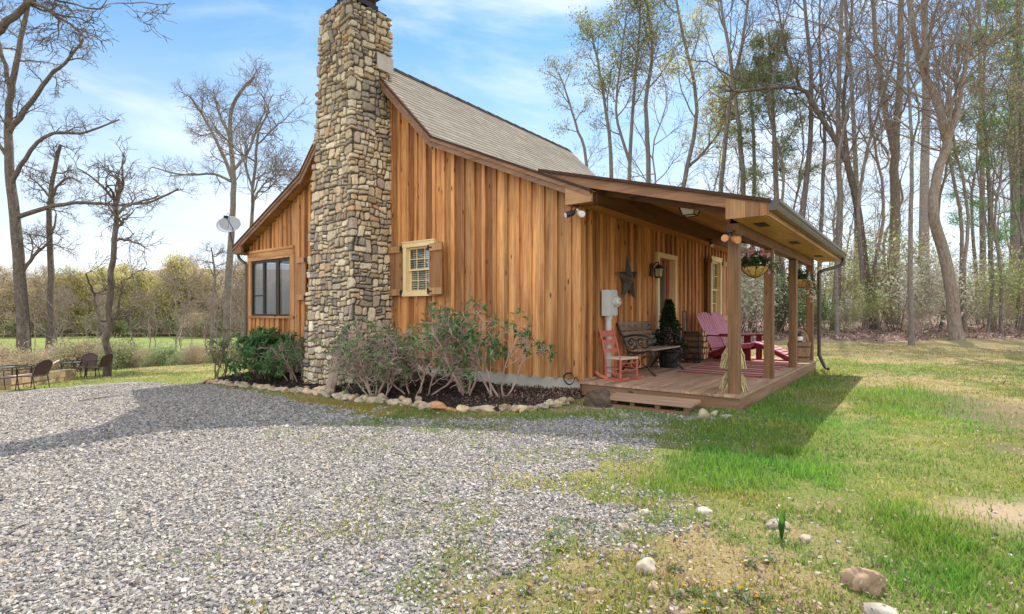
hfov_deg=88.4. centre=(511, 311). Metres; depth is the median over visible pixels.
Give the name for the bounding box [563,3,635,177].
budding tree
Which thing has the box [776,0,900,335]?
bare tree
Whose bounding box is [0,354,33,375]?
brush bush
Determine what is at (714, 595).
dandelion
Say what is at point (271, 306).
bare tree
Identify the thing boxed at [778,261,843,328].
understory bush
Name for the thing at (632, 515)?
yard rock
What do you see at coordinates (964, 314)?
bare tree
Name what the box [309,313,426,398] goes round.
rhododendron shrub
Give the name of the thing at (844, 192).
budding tree
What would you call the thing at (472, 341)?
rhododendron shrub
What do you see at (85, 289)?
budding tree
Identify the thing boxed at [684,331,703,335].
firewood log
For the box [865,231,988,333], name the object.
understory bush
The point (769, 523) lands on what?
yard rock
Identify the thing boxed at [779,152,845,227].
bare tree
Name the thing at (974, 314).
understory bush
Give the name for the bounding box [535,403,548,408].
edging stone
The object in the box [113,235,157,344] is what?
young bare tree
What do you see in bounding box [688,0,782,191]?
bare tree
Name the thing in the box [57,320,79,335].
brush bush
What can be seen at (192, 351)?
brush bush
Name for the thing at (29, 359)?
brush bush
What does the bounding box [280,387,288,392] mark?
edging stone
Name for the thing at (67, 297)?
young bare tree
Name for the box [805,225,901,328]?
understory bush
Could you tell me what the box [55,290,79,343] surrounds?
young bare tree
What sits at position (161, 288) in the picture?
budding tree
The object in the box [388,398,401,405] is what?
edging stone
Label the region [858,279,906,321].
understory bush
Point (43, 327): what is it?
brush bush
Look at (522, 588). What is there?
dandelion
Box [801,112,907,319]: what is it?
budding tree
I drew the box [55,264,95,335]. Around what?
budding tree
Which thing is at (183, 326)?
young bare tree
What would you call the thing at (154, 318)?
young bare tree
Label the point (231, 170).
bare tree
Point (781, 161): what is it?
bare tree
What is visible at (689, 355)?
firewood log
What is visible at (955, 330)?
bare tree
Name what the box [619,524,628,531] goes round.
yard rock
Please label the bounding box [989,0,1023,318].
bare tree
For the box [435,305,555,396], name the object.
rhododendron shrub
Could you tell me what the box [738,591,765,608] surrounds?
dandelion
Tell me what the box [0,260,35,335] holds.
bare tree
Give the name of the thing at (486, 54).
sky
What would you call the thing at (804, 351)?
wooden bucket
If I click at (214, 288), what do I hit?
bare tree
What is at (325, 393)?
edging stone
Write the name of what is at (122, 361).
brush bush
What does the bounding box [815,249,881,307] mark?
understory bush
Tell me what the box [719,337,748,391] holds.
straw bundle
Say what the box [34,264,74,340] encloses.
young bare tree
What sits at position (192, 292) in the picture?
budding tree
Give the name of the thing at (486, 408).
edging stone
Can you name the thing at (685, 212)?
ceiling lantern
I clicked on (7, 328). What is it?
brush bush
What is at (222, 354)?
rhododendron shrub
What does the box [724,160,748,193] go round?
bare tree
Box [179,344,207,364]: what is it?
brush bush
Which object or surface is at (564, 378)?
cable coil
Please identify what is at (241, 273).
bare tree
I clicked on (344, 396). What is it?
edging stone
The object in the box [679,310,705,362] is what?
log cart
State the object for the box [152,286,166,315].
budding tree
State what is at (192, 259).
bare tree
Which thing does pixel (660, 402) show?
wooden step
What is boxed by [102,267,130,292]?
budding tree
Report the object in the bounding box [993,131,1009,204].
bare tree
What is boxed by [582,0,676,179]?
budding tree
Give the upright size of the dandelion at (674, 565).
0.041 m
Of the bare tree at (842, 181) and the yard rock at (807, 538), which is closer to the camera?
the yard rock at (807, 538)
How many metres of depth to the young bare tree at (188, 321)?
53.06 m
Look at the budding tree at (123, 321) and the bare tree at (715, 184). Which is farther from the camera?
the budding tree at (123, 321)
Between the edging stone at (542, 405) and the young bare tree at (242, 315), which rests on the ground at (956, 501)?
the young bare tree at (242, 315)
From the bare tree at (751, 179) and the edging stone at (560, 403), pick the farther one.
the bare tree at (751, 179)
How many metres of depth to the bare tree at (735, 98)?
35.02 m
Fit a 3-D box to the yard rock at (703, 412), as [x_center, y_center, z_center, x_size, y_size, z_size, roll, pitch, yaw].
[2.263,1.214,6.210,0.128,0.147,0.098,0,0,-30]
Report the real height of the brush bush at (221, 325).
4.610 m
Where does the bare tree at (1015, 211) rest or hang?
on the ground at (956, 501)
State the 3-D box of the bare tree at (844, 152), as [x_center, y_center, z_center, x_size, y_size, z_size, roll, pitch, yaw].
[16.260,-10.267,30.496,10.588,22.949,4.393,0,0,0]
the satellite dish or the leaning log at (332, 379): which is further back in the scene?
the satellite dish
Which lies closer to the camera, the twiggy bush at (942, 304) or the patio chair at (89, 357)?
the patio chair at (89, 357)
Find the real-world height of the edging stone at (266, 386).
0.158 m
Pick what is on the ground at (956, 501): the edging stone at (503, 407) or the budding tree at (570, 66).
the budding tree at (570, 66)
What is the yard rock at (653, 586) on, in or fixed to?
on the ground at (956, 501)
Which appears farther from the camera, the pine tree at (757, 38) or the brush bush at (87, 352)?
the pine tree at (757, 38)
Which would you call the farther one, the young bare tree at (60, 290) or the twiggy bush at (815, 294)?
the young bare tree at (60, 290)
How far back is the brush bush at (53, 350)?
22.90 m
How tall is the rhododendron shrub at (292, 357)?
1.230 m
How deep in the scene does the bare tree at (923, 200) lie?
139.93 m
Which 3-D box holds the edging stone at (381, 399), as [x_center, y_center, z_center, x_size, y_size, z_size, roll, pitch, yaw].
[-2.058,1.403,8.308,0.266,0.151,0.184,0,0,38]
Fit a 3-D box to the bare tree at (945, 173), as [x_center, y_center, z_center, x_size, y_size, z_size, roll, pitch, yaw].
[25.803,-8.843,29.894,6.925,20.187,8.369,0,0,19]
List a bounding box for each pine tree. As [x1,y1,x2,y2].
[712,52,780,327]
[726,18,826,328]
[953,0,1023,330]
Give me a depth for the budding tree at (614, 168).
61.56 m
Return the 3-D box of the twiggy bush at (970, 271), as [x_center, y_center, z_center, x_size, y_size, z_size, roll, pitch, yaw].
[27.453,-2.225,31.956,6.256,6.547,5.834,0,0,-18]
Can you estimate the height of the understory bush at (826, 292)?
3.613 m
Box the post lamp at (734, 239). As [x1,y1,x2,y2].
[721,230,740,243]
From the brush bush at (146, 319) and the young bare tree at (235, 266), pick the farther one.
the brush bush at (146, 319)
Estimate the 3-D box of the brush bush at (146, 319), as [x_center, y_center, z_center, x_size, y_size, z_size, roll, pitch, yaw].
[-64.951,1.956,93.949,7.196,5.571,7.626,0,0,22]
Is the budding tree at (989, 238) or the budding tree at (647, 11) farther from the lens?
the budding tree at (647, 11)
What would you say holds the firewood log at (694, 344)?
on the firewood log at (693, 350)
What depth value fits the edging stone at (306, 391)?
10.03 m
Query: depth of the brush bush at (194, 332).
90.06 m
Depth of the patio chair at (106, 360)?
15.70 m
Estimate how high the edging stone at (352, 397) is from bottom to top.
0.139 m
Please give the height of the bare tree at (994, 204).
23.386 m
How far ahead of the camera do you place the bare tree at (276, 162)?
21.22 m
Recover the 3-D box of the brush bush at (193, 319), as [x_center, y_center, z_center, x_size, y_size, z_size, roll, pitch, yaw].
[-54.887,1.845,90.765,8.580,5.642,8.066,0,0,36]
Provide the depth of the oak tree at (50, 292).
35.89 m
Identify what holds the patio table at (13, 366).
on the ground at (956, 501)
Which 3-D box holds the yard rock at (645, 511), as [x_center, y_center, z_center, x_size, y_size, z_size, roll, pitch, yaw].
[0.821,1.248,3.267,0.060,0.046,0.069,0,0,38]
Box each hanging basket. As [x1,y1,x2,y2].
[741,243,781,277]
[787,263,818,301]
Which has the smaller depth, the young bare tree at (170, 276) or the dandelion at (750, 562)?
the dandelion at (750, 562)
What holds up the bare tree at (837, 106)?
on the ground at (956, 501)
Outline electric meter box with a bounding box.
[602,290,621,376]
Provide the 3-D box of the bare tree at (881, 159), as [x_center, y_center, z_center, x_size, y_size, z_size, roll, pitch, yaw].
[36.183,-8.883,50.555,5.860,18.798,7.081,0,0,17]
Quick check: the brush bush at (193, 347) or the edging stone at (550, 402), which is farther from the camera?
the brush bush at (193, 347)
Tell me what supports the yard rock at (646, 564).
on the ground at (956, 501)
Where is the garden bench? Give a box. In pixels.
[616,321,683,375]
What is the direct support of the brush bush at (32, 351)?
on the ground at (956, 501)
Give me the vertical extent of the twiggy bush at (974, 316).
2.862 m
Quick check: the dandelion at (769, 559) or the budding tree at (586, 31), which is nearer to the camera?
the dandelion at (769, 559)
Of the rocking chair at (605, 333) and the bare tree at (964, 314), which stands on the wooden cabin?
the rocking chair at (605, 333)
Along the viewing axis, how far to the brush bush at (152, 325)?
91.51 m
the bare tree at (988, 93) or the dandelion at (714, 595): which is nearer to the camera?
the dandelion at (714, 595)
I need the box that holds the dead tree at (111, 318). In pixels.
[58,136,166,376]
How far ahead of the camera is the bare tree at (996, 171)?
34.00 m
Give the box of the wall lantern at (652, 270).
[650,262,663,277]
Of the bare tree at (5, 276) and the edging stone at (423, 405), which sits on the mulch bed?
the edging stone at (423, 405)
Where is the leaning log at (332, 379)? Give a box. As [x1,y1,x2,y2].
[325,356,340,390]
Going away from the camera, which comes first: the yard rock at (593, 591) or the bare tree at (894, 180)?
the yard rock at (593, 591)
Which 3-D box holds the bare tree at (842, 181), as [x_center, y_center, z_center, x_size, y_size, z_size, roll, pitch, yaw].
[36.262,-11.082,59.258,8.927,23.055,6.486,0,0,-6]
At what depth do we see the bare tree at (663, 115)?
34.24 m
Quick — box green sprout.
[773,509,785,538]
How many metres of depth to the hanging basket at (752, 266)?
7.50 m
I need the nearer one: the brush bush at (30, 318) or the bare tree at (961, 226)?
the bare tree at (961, 226)
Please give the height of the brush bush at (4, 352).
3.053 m
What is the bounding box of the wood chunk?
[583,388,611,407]
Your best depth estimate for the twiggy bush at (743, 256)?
28.86 m
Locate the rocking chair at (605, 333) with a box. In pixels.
[594,328,642,380]
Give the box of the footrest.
[754,341,788,360]
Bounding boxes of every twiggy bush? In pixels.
[732,181,787,301]
[741,185,866,331]
[774,263,870,332]
[814,203,937,319]
[828,216,993,331]
[842,263,902,320]
[889,265,976,327]
[894,235,1016,319]
[966,272,996,327]
[967,292,989,326]
[993,246,1023,305]
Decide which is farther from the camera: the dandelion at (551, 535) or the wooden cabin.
the wooden cabin
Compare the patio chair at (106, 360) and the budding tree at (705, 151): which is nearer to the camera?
the patio chair at (106, 360)
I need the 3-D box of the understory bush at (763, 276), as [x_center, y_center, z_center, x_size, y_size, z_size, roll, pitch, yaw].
[15.035,-2.484,33.143,6.525,7.585,9.340,0,0,-32]
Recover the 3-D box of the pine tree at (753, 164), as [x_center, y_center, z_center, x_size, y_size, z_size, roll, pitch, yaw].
[16.587,-8.467,37.429,4.602,19.479,5.307,0,0,38]
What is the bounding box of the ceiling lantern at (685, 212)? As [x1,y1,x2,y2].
[678,207,699,216]
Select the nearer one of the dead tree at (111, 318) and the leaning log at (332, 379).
the leaning log at (332, 379)
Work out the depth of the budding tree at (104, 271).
100.87 m
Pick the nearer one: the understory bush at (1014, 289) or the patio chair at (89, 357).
the patio chair at (89, 357)
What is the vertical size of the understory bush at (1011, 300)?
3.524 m
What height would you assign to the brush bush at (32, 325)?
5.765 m
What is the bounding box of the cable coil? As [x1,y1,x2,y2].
[563,372,578,384]
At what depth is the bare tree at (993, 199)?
35.27 m
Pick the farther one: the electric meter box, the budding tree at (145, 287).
the budding tree at (145, 287)
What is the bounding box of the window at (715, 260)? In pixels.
[707,256,722,313]
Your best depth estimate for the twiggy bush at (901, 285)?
30.61 m
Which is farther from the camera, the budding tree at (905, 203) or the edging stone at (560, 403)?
the budding tree at (905, 203)
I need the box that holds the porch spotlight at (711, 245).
[708,239,713,247]
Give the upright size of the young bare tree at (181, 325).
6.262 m
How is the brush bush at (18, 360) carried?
on the ground at (956, 501)
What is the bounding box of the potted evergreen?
[653,298,687,367]
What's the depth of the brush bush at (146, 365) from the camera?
22.97 m
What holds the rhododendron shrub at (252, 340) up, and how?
on the mulch bed
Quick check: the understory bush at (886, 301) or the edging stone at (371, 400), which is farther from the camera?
the understory bush at (886, 301)
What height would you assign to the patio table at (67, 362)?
0.474 m
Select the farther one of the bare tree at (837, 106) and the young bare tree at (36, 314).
the young bare tree at (36, 314)
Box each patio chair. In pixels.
[0,369,18,389]
[15,359,52,389]
[71,353,97,377]
[84,354,112,378]
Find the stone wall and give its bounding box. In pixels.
[0,369,75,389]
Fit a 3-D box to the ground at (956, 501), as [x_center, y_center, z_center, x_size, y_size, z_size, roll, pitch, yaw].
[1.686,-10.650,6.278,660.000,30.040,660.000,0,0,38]
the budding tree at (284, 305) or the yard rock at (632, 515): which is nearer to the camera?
the yard rock at (632, 515)
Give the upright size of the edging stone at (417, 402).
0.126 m
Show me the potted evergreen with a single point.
(669, 321)
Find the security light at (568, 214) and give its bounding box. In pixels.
[564,205,584,217]
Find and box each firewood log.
[681,353,704,359]
[682,341,704,346]
[682,347,703,353]
[683,336,704,341]
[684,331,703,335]
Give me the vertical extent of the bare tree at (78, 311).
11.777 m
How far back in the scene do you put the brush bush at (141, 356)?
23.22 m
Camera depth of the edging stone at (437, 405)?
7.17 m
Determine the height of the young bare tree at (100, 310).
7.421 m
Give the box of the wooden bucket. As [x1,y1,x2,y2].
[787,329,810,361]
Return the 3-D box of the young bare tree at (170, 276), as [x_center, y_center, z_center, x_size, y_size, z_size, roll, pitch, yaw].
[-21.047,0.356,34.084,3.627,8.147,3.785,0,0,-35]
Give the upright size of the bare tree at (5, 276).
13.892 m
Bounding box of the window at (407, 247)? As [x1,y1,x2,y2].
[401,239,437,296]
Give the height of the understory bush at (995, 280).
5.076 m
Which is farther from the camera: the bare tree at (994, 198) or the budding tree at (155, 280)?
the budding tree at (155, 280)
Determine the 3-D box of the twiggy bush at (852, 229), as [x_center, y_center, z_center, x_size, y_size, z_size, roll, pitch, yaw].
[15.676,-3.191,29.838,8.260,9.108,8.858,0,0,12]
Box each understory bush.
[741,210,836,330]
[741,258,799,337]
[741,263,825,332]
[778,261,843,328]
[786,286,869,333]
[800,276,839,320]
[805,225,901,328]
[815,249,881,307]
[825,202,967,326]
[826,294,869,331]
[839,273,904,331]
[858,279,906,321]
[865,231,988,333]
[889,297,946,333]
[900,259,998,328]
[958,234,1023,333]
[966,251,1018,325]
[966,298,982,323]
[967,297,1022,330]
[988,271,1018,326]
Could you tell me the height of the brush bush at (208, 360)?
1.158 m
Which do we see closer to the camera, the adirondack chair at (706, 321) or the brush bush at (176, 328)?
the adirondack chair at (706, 321)
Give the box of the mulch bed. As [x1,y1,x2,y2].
[197,373,574,412]
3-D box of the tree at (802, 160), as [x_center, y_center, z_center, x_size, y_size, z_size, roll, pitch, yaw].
[21.329,-9.790,37.519,6.464,22.037,7.812,0,0,-10]
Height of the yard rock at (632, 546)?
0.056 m
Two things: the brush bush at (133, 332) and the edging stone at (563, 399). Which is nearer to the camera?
the edging stone at (563, 399)
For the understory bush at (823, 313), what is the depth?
26.48 m
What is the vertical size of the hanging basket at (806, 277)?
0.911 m
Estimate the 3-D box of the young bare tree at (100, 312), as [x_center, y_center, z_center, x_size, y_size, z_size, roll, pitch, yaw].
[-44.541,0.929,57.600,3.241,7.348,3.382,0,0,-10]
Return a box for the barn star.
[617,255,637,299]
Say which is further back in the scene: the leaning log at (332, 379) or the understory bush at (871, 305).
the understory bush at (871, 305)
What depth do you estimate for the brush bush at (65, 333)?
93.80 m
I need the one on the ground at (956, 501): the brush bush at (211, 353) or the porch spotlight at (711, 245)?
the brush bush at (211, 353)
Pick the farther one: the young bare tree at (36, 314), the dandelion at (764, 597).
the young bare tree at (36, 314)
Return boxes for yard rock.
[586,587,597,593]
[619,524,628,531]
[624,543,637,551]
[627,513,637,519]
[635,557,655,573]
[639,509,649,514]
[648,580,658,591]
[667,605,686,613]
[696,506,712,514]
[698,408,709,418]
[703,522,710,527]
[719,414,732,418]
[766,518,789,529]
[799,534,813,542]
[839,566,887,595]
[861,602,898,613]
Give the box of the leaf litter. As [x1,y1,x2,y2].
[430,316,1023,613]
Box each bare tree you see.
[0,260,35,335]
[0,263,14,330]
[15,261,67,336]
[28,291,46,352]
[30,276,80,330]
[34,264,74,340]
[36,280,88,349]
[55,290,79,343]
[61,275,98,335]
[68,277,100,341]
[83,288,117,343]
[84,281,106,337]
[86,289,130,339]
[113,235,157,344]
[124,281,168,347]
[132,55,285,351]
[143,285,167,346]
[154,253,218,349]
[165,248,202,299]
[165,291,193,350]
[171,300,192,353]
[174,305,202,344]
[183,283,228,347]
[184,52,317,359]
[186,265,218,323]
[193,240,226,348]
[195,260,238,341]
[205,303,222,336]
[214,277,258,345]
[215,255,259,333]
[216,255,261,327]
[225,301,256,342]
[231,295,262,344]
[258,280,275,312]
[259,275,289,313]
[570,142,602,163]
[588,120,607,171]
[601,0,714,185]
[619,148,652,181]
[670,0,777,328]
[672,98,750,190]
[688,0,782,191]
[702,0,876,329]
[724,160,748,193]
[728,119,788,321]
[730,0,835,330]
[736,0,862,328]
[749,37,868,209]
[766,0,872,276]
[768,136,819,213]
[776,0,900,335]
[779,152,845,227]
[783,0,916,329]
[789,0,892,329]
[789,113,878,312]
[790,129,878,314]
[807,0,993,345]
[817,0,892,318]
[829,0,1023,340]
[842,73,945,313]
[845,0,937,330]
[849,136,927,281]
[855,0,960,323]
[859,0,1016,325]
[863,0,1000,331]
[887,8,1022,328]
[918,0,931,307]
[919,0,1022,319]
[919,60,1019,322]
[942,75,1023,257]
[945,6,1018,321]
[950,149,1009,316]
[956,152,1009,246]
[962,0,1023,159]
[964,164,1009,250]
[967,86,1019,196]
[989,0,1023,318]
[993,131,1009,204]
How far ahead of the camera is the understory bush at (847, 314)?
28.23 m
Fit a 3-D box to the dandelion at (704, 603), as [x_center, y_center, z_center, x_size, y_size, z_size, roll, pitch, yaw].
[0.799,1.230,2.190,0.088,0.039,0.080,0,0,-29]
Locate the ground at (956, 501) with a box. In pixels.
[0,269,1023,613]
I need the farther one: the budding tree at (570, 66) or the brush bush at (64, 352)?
the budding tree at (570, 66)
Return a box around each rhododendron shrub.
[203,327,240,378]
[222,326,305,381]
[250,330,306,381]
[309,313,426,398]
[359,310,485,395]
[409,296,513,395]
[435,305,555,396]
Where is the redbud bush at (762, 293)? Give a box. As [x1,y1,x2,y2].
[741,259,788,331]
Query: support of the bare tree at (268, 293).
on the ground at (956, 501)
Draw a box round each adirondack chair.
[696,312,755,360]
[710,312,763,358]
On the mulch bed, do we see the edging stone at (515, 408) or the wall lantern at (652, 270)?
the edging stone at (515, 408)
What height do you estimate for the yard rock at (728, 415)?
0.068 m
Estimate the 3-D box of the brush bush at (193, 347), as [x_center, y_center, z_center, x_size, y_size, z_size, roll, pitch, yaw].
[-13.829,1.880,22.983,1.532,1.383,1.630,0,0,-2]
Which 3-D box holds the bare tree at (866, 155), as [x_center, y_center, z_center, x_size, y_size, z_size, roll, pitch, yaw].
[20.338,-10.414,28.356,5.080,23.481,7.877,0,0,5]
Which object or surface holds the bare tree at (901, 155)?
on the ground at (956, 501)
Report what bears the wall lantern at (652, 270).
attached to the wooden cabin
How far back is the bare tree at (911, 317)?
19.27 m
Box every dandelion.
[514,582,535,596]
[547,530,559,537]
[555,543,570,550]
[665,584,685,596]
[667,559,684,572]
[684,580,705,593]
[694,598,714,612]
[708,587,729,601]
[727,581,751,596]
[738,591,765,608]
[741,560,757,566]
[751,591,772,602]
[757,555,778,563]
[770,602,793,613]
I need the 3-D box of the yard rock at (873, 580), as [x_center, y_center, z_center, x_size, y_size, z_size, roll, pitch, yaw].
[1.595,1.223,2.371,0.162,0.142,0.149,0,0,-16]
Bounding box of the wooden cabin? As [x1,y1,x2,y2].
[232,0,846,410]
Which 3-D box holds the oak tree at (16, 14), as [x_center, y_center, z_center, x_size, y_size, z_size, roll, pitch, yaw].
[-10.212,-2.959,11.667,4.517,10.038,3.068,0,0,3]
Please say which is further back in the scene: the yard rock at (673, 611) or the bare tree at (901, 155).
the bare tree at (901, 155)
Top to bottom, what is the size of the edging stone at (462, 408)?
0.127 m
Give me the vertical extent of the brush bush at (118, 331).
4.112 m
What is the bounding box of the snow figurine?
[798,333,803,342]
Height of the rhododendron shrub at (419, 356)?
1.416 m
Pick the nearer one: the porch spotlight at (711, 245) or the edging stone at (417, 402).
the edging stone at (417, 402)
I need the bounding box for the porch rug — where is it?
[676,359,788,377]
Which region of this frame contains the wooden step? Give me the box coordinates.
[609,392,700,414]
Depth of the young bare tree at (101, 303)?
45.60 m
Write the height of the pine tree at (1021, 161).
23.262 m
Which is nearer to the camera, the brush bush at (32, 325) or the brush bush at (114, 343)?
the brush bush at (114, 343)
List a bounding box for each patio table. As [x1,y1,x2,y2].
[0,365,34,374]
[58,361,86,375]
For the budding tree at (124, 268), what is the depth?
119.25 m
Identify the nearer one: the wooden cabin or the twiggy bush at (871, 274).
the wooden cabin
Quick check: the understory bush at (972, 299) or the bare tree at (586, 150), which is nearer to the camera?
the understory bush at (972, 299)
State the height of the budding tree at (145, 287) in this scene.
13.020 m
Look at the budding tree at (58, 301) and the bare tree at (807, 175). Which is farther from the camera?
the budding tree at (58, 301)
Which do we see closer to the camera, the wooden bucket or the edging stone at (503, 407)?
the edging stone at (503, 407)
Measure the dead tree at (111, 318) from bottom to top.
7.668 m
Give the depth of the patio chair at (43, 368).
12.91 m
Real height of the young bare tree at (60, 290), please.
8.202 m
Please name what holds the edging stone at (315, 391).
on the mulch bed
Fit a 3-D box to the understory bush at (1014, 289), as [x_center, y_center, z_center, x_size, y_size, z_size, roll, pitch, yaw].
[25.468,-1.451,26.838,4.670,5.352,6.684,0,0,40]
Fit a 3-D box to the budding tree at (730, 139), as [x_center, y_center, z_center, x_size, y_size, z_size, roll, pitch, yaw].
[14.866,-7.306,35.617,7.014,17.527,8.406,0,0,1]
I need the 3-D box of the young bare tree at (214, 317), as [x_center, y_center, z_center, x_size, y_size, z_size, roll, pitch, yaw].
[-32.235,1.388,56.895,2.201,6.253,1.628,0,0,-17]
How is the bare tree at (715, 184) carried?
on the ground at (956, 501)
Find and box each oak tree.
[0,0,176,57]
[0,0,204,355]
[14,137,93,353]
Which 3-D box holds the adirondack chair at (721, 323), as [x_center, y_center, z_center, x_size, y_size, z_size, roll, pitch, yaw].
[5.097,0.524,11.957,0.740,1.051,1.041,0,0,-40]
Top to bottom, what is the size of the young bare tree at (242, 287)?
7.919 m
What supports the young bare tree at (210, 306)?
on the ground at (956, 501)
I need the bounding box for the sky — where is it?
[0,0,1023,307]
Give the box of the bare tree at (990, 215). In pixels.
[940,0,1023,328]
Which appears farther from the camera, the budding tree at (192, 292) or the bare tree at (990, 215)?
the budding tree at (192, 292)
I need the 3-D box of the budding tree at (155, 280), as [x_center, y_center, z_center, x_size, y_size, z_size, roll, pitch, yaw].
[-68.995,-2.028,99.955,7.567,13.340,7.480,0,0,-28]
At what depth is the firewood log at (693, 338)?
10.83 m
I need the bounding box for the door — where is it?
[655,252,677,364]
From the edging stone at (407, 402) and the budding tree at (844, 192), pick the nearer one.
the edging stone at (407, 402)
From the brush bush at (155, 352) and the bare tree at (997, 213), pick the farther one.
the bare tree at (997, 213)
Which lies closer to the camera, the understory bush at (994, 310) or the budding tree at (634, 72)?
the understory bush at (994, 310)
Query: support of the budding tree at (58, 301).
on the ground at (956, 501)
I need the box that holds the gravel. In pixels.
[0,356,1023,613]
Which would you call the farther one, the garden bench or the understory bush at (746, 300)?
the understory bush at (746, 300)
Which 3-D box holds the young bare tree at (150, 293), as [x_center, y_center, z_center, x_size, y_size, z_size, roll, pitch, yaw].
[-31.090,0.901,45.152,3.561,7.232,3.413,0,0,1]
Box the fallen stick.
[78,394,121,401]
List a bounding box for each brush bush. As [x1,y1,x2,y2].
[0,315,15,335]
[0,315,36,336]
[0,338,37,375]
[0,350,39,374]
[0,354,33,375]
[2,304,62,336]
[6,343,62,373]
[8,308,46,335]
[16,339,58,364]
[16,342,57,362]
[21,339,84,370]
[32,320,63,336]
[33,333,114,371]
[41,335,101,371]
[56,322,75,335]
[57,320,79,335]
[64,340,122,369]
[67,338,124,371]
[68,319,89,335]
[77,333,139,370]
[78,313,121,336]
[88,335,143,370]
[95,340,137,369]
[99,343,140,368]
[113,322,124,335]
[118,311,169,335]
[118,318,160,336]
[123,344,156,368]
[131,316,169,336]
[139,351,158,367]
[140,336,184,366]
[150,313,177,335]
[155,345,184,365]
[170,320,193,335]
[173,341,210,364]
[174,306,219,336]
[174,316,215,336]
[178,343,214,364]
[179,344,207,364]
[187,350,212,364]
[192,315,231,336]
[201,343,221,362]
[226,338,243,360]
[231,313,258,335]
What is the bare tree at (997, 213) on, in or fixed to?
on the ground at (956, 501)
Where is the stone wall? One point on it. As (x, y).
(54, 376)
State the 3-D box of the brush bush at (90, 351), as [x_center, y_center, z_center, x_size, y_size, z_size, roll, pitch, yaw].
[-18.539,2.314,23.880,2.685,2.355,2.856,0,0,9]
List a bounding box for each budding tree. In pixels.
[33,271,72,321]
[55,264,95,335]
[73,268,105,335]
[88,262,116,333]
[97,270,139,335]
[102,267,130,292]
[106,258,134,282]
[117,267,164,335]
[127,267,164,333]
[145,249,196,335]
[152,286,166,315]
[153,280,174,318]
[179,268,214,334]
[188,266,224,318]
[214,296,231,330]
[233,261,273,313]
[267,281,289,313]
[536,52,600,167]
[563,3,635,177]
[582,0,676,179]
[592,153,625,177]
[603,0,707,182]
[639,0,760,186]
[680,75,803,197]
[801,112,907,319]
[808,132,884,300]
[868,158,932,304]
[896,0,1023,332]
[955,0,1023,333]
[981,32,1023,197]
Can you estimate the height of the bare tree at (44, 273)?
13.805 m
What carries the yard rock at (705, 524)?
on the ground at (956, 501)
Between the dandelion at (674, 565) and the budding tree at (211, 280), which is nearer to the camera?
the dandelion at (674, 565)
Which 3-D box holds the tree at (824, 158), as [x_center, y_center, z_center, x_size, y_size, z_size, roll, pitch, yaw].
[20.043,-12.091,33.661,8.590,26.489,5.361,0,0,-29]
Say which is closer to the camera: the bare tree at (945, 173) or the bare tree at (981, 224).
the bare tree at (945, 173)
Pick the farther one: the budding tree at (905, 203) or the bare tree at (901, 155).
the budding tree at (905, 203)
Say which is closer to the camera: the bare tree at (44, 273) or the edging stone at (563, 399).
the edging stone at (563, 399)
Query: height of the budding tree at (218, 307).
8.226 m
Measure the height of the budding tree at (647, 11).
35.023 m
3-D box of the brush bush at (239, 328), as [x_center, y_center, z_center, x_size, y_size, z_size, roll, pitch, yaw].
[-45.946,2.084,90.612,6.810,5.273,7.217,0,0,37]
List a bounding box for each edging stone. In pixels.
[262,384,270,390]
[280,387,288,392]
[295,387,303,393]
[302,388,311,394]
[310,385,325,395]
[319,389,334,397]
[342,394,350,399]
[348,394,358,400]
[354,396,363,401]
[362,394,370,402]
[366,396,376,403]
[375,395,387,403]
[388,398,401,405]
[402,398,412,407]
[414,400,425,406]
[418,402,431,409]
[430,401,456,411]
[456,405,469,412]
[469,407,479,412]
[474,405,495,412]
[499,404,511,411]
[510,405,519,411]
[518,405,528,412]
[527,405,536,411]
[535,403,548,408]
[543,399,557,407]
[552,399,565,406]
[559,397,567,402]
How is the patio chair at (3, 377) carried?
on the ground at (956, 501)
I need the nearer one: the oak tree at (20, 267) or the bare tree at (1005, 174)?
the oak tree at (20, 267)
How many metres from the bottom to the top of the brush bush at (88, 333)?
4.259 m
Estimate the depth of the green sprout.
2.89 m
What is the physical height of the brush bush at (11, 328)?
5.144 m
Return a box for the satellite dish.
[216,213,240,244]
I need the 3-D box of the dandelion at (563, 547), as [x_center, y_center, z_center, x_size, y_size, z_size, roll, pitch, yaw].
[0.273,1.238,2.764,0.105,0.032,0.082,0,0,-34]
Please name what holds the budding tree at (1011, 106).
on the ground at (956, 501)
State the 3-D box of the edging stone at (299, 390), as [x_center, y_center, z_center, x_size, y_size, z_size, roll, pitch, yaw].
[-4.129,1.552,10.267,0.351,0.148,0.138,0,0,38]
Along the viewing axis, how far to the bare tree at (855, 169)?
43.69 m
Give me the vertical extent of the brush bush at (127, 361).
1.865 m
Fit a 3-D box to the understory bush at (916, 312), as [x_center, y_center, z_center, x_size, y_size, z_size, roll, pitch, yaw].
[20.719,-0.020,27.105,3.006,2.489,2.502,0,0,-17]
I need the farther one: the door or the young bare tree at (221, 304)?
the young bare tree at (221, 304)
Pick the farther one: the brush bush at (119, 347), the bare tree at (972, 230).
the bare tree at (972, 230)
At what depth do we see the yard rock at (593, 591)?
2.34 m
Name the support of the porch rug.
on the wooden cabin
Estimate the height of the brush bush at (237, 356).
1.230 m
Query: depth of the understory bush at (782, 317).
29.18 m

